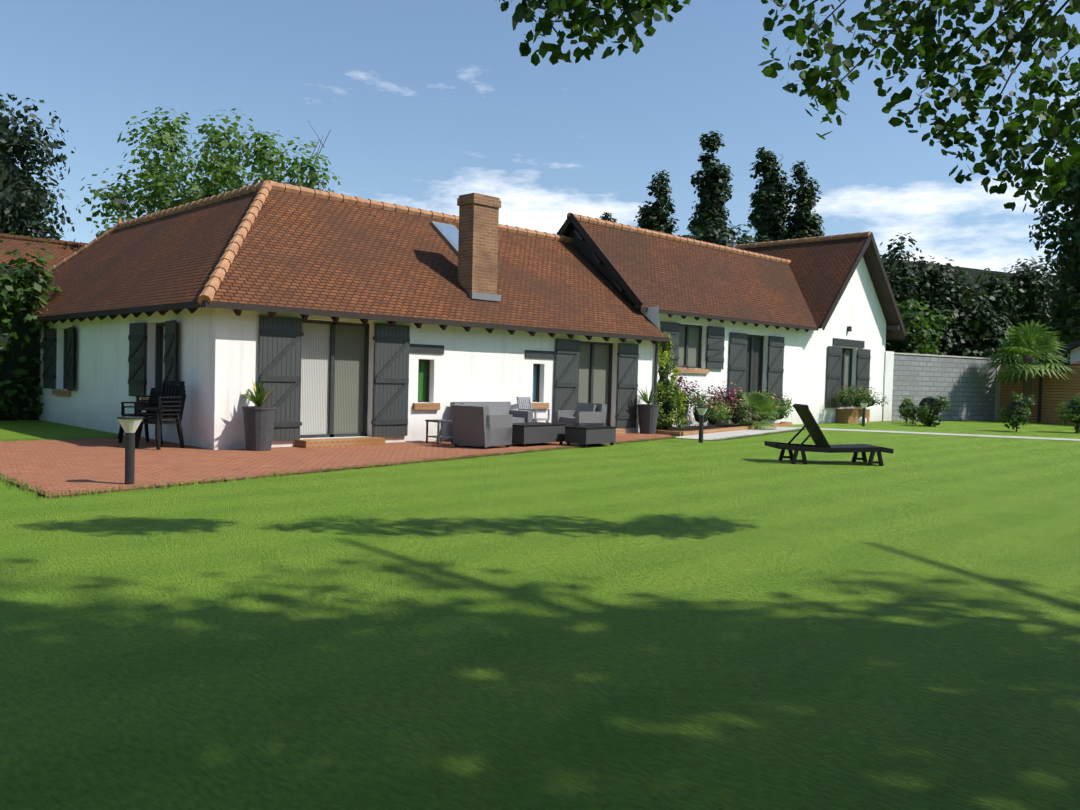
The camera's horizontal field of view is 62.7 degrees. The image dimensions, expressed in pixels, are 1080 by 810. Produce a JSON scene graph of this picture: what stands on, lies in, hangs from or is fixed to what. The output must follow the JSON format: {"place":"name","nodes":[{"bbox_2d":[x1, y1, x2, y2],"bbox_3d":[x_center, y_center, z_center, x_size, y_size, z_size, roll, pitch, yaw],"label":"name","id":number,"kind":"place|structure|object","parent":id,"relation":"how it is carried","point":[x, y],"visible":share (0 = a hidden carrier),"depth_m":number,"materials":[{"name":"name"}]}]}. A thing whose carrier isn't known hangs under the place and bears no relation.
{"place":"outdoors","nodes":[
{"label":"outdoors","id":0,"kind":"place"},
{"bbox_2d":[0,233,87,275],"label":"roof","id":1,"kind":"structure","parent":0,"point":[60,250],"depth_m":31.14,"materials":[{"name":"tile"}]},
{"bbox_2d":[0,432,673,497],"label":"terrace","id":2,"kind":"structure","parent":0,"point":[63,466],"depth_m":13.29,"materials":[{"name":"red brick"}]},
{"bbox_2d":[117,416,142,484],"bbox_3d":[-4.767,0.540,10.298,0.273,0.800,0.280,0,3,-45],"label":"bollard light","id":3,"kind":"object","parent":2,"relation":"on","point":[130,424],"visible":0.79,"depth_m":10.25,"materials":[{"name":"grey paint"}]},
{"bbox_2d":[117,388,162,442],"bbox_3d":[-7.059,0.190,15.733,0.564,0.984,0.622,3,2,40],"label":"dark chair","id":4,"kind":"object","parent":2,"relation":"on","point":[155,391],"visible":0.54,"depth_m":15.72,"materials":[{"name":"black plastic"}]},
{"bbox_2d":[135,381,186,449],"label":"stacked chairs","id":5,"kind":"object","parent":2,"relation":"on","point":[171,400],"visible":0.96,"depth_m":14.94,"materials":[{"name":"black plastic"}]},
{"bbox_2d":[242,378,276,450],"bbox_3d":[-4.745,0.138,15.023,0.586,1.256,0.872,1,2,-28],"label":"planter pot","id":6,"kind":"object","parent":2,"relation":"on","point":[259,419],"visible":1,"depth_m":14.85,"materials":[{"name":"grey concrete"}]},
{"bbox_2d":[425,419,453,443],"bbox_3d":[-1.978,0.527,17.518,0.420,0.460,0.420,0,3,-45],"label":"side table","id":7,"kind":"object","parent":2,"relation":"on","point":[439,421],"visible":0.85,"depth_m":17.46,"materials":[{"name":"plastic"}]},
{"bbox_2d":[451,404,512,448],"bbox_3d":[-1.109,0.397,16.887,0.800,0.807,0.865,3,2,37],"label":"wicker armchair","id":8,"kind":"object","parent":2,"relation":"on","point":[476,425],"visible":1,"depth_m":16.60,"materials":[{"name":"wicker"}]},
{"bbox_2d":[450,402,532,430],"bbox_3d":[-1.012,0.346,18.531,1.550,0.807,0.865,0,3,-45],"label":"wicker sofa","id":9,"kind":"object","parent":2,"relation":"on","point":[495,408],"visible":0.15,"depth_m":18.75,"materials":[{"name":"wicker"}]},
{"bbox_2d":[516,397,549,422],"bbox_3d":[-0.144,0.286,19.494,0.610,0.909,0.564,3,2,35],"label":"outdoor chair","id":10,"kind":"object","parent":2,"relation":"on","point":[522,400],"visible":0.6,"depth_m":19.54,"materials":[{"name":"grey"}]},
{"bbox_2d":[512,422,565,446],"bbox_3d":[-0.160,0.586,17.808,0.700,0.420,1.270,3,2,40],"label":"wicker coffee table","id":11,"kind":"object","parent":2,"relation":"on","point":[523,434],"visible":0.81,"depth_m":17.47,"materials":[{"name":"wicker"}]},
{"bbox_2d":[553,402,606,425],"bbox_3d":[0.889,0.360,19.625,0.892,0.807,0.830,0,3,-45],"label":"wicker armchair","id":12,"kind":"object","parent":2,"relation":"on","point":[585,414],"visible":0.46,"depth_m":19.52,"materials":[{"name":"wicker"}]},
{"bbox_2d":[565,425,616,446],"bbox_3d":[1.029,0.630,18.025,0.570,0.380,0.970,3,3,42],"label":"wicker ottoman","id":13,"kind":"object","parent":2,"relation":"on","point":[590,434],"visible":0.96,"depth_m":17.75,"materials":[{"name":"wicker"}]},
{"bbox_2d":[633,386,660,433],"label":"planter pot","id":14,"kind":"object","parent":2,"relation":"on","point":[648,414],"depth_m":22.25,"materials":[{"name":"grey plastic"}]},
{"bbox_2d":[0,420,1079,809],"bbox_3d":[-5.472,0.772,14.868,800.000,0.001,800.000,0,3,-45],"label":"lawn","id":15,"kind":"structure","parent":0,"point":[750,622],"depth_m":4.85,"materials":[{"name":"green plant"}]},
{"bbox_2d":[0,231,61,419],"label":"hedge","id":16,"kind":"object","parent":15,"relation":"on","point":[21,289],"visible":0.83,"depth_m":21.31,"materials":[{"name":"green plant"}]},
{"bbox_2d":[0,93,76,241],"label":"tree","id":17,"kind":"object","parent":15,"relation":"on","point":[23,198],"visible":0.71,"depth_m":38.58,"materials":[{"name":"green plant"}]},
{"bbox_2d":[78,107,340,237],"bbox_3d":[-12.850,-5.984,35.929,10.416,11.756,10.176,0,3,-45],"label":"broadleaf","id":18,"kind":"object","parent":15,"relation":"on","point":[160,192],"visible":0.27,"depth_m":34.29,"materials":[{"name":"green plant"}]},
{"bbox_2d":[245,121,330,190],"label":"bare tree branches","id":19,"kind":"object","parent":15,"relation":"on","point":[306,166],"visible":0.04,"depth_m":38.34,"materials":[{"name":"brown plant"}]},
{"bbox_2d":[0,428,806,498],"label":"grass blades","id":20,"kind":"object","parent":15,"relation":"on","point":[26,486],"visible":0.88,"depth_m":12.04,"materials":[{"name":"green plant"}]},
{"bbox_2d":[27,180,906,449],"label":"house","id":21,"kind":"structure","parent":15,"relation":"on","point":[338,320],"depth_m":19.52,"materials":[{"name":"paint"}]},
{"bbox_2d":[599,212,616,222],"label":"tree","id":22,"kind":"object","parent":15,"relation":"on","point":[607,216],"depth_m":59.11,"materials":[{"name":"green plant"}]},
{"bbox_2d":[634,170,679,233],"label":"tree","id":23,"kind":"object","parent":15,"relation":"on","point":[654,216],"visible":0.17,"depth_m":58.93,"materials":[{"name":"green plant"}]},
{"bbox_2d":[656,332,689,429],"bbox_3d":[3.303,-0.633,23.742,1.498,2.651,1.678,0,3,-45],"label":"climbing plant","id":24,"kind":"object","parent":15,"relation":"on","point":[666,416],"visible":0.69,"depth_m":23.48,"materials":[{"name":"green plant"}]},
{"bbox_2d":[696,407,707,442],"bbox_3d":[3.631,0.445,19.942,0.273,0.800,0.280,0,3,-45],"label":"bollard light","id":25,"kind":"object","parent":15,"relation":"on","point":[701,411],"visible":1,"depth_m":19.90,"materials":[{"name":"grey paint"}]},
{"bbox_2d":[686,131,733,235],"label":"poplar","id":26,"kind":"object","parent":15,"relation":"on","point":[713,177],"visible":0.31,"depth_m":58.76,"materials":[{"name":"green plant"}]},
{"bbox_2d":[656,422,791,435],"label":"flower bed soil","id":27,"kind":"structure","parent":15,"relation":"on","point":[686,430],"depth_m":24.21,"materials":[{"name":"soil"}]},
{"bbox_2d":[734,391,778,429],"bbox_3d":[6.313,0.235,26.113,2.029,1.370,1.615,0,3,-45],"label":"bush","id":28,"kind":"object","parent":27,"relation":"on","point":[757,400],"visible":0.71,"depth_m":25.94,"materials":[{"name":"green plant"}]},
{"bbox_2d":[669,362,887,424],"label":"flower bed plants","id":29,"kind":"object","parent":27,"relation":"on","point":[720,408],"visible":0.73,"depth_m":25.27,"materials":[{"name":"green plant"}]},
{"bbox_2d":[747,146,793,242],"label":"poplar","id":30,"kind":"object","parent":15,"relation":"on","point":[770,210],"visible":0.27,"depth_m":58.72,"materials":[{"name":"green plant"}]},
{"bbox_2d":[496,0,1079,211],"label":"garden tree","id":31,"kind":"object","parent":15,"relation":"on","point":[928,48],"visible":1,"depth_m":7.12,"materials":[{"name":"green plant"}]},
{"bbox_2d":[782,160,824,239],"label":"poplar","id":32,"kind":"object","parent":15,"relation":"on","point":[804,218],"visible":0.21,"depth_m":58.66,"materials":[{"name":"green plant"}]},
{"bbox_2d":[764,404,893,465],"bbox_3d":[5.081,0.515,15.616,2.060,1.033,0.740,1,2,-3],"label":"sun lounger","id":33,"kind":"object","parent":15,"relation":"on","point":[816,434],"visible":0.96,"depth_m":15.31,"materials":[{"name":"black plastic"}]},
{"bbox_2d":[860,402,867,425],"bbox_3d":[10.857,0.315,29.708,0.273,0.800,0.280,0,3,-45],"label":"bollard light","id":34,"kind":"object","parent":15,"relation":"on","point":[864,405],"visible":1,"depth_m":29.66,"materials":[{"name":"grey paint"}]},
{"bbox_2d":[667,213,1079,364],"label":"hedge row","id":35,"kind":"object","parent":15,"relation":"on","point":[985,309],"visible":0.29,"depth_m":51.22,"materials":[{"name":"green plant"}]},
{"bbox_2d":[897,395,917,421],"bbox_3d":[14.022,0.135,33.849,0.763,1.056,0.882,2,2,7],"label":"shrub","id":36,"kind":"object","parent":15,"relation":"on","point":[907,401],"visible":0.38,"depth_m":33.69,"materials":[{"name":"green plant"}]},
{"bbox_2d":[901,406,920,423],"bbox_3d":[13.651,0.352,32.374,1.030,0.699,0.728,2,2,22],"label":"lawn shrub","id":37,"kind":"object","parent":15,"relation":"on","point":[911,414],"visible":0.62,"depth_m":32.21,"materials":[{"name":"green plant"}]},
{"bbox_2d":[885,299,951,354],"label":"tree","id":38,"kind":"object","parent":15,"relation":"on","point":[917,340],"visible":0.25,"depth_m":41.55,"materials":[{"name":"green plant"}]},
{"bbox_2d":[915,394,950,426],"bbox_3d":[13.714,0.226,30.912,1.183,1.267,1.398,2,2,26],"label":"lawn shrub","id":39,"kind":"object","parent":15,"relation":"on","point":[929,409],"visible":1,"depth_m":30.67,"materials":[{"name":"green plant"}]},
{"bbox_2d":[882,351,1000,420],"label":"block wall","id":40,"kind":"structure","parent":15,"relation":"on","point":[967,387],"depth_m":36.61,"materials":[{"name":"concrete"}]},
{"bbox_2d":[998,391,1034,431],"bbox_3d":[15.460,0.206,28.640,0.952,1.329,1.162,1,2,-13],"label":"lawn shrub","id":41,"kind":"object","parent":15,"relation":"on","point":[1016,411],"visible":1,"depth_m":28.51,"materials":[{"name":"green plant"}]},
{"bbox_2d":[977,320,1079,422],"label":"fan palm","id":42,"kind":"object","parent":15,"relation":"on","point":[1026,342],"visible":1,"depth_m":36.15,"materials":[{"name":"green plant"}]},
{"bbox_2d":[999,365,1079,424],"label":"wood fence","id":43,"kind":"object","parent":15,"relation":"on","point":[1051,392],"visible":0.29,"depth_m":36.64,"materials":[{"name":"wood"}]},
{"bbox_2d":[1029,87,1079,353],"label":"tall tree","id":44,"kind":"object","parent":15,"relation":"on","point":[1064,321],"visible":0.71,"depth_m":44.68,"materials":[{"name":"green plant"}]},
{"bbox_2d":[1054,392,1079,432],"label":"lawn shrub","id":45,"kind":"object","parent":15,"relation":"on","point":[1072,410],"visible":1,"depth_m":28.83,"materials":[{"name":"green plant"}]},
{"bbox_2d":[0,0,1079,275],"label":"sky","id":46,"kind":"structure","parent":0,"point":[423,104],"materials":[{"name":"blue"}]},
{"bbox_2d":[858,417,866,424],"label":"ball light house","id":47,"kind":"structure","parent":0,"point":[860,420],"depth_m":30.55,"materials":[{"name":"white"}]},
{"bbox_2d":[676,426,1079,440],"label":"garden path","id":48,"kind":"structure","parent":0,"point":[718,435],"depth_m":25.08,"materials":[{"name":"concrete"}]},
{"bbox_2d":[1060,340,1079,364],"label":"neighbour building","id":49,"kind":"structure","parent":0,"point":[1074,348],"depth_m":38.25,"materials":[{"name":"paint"}]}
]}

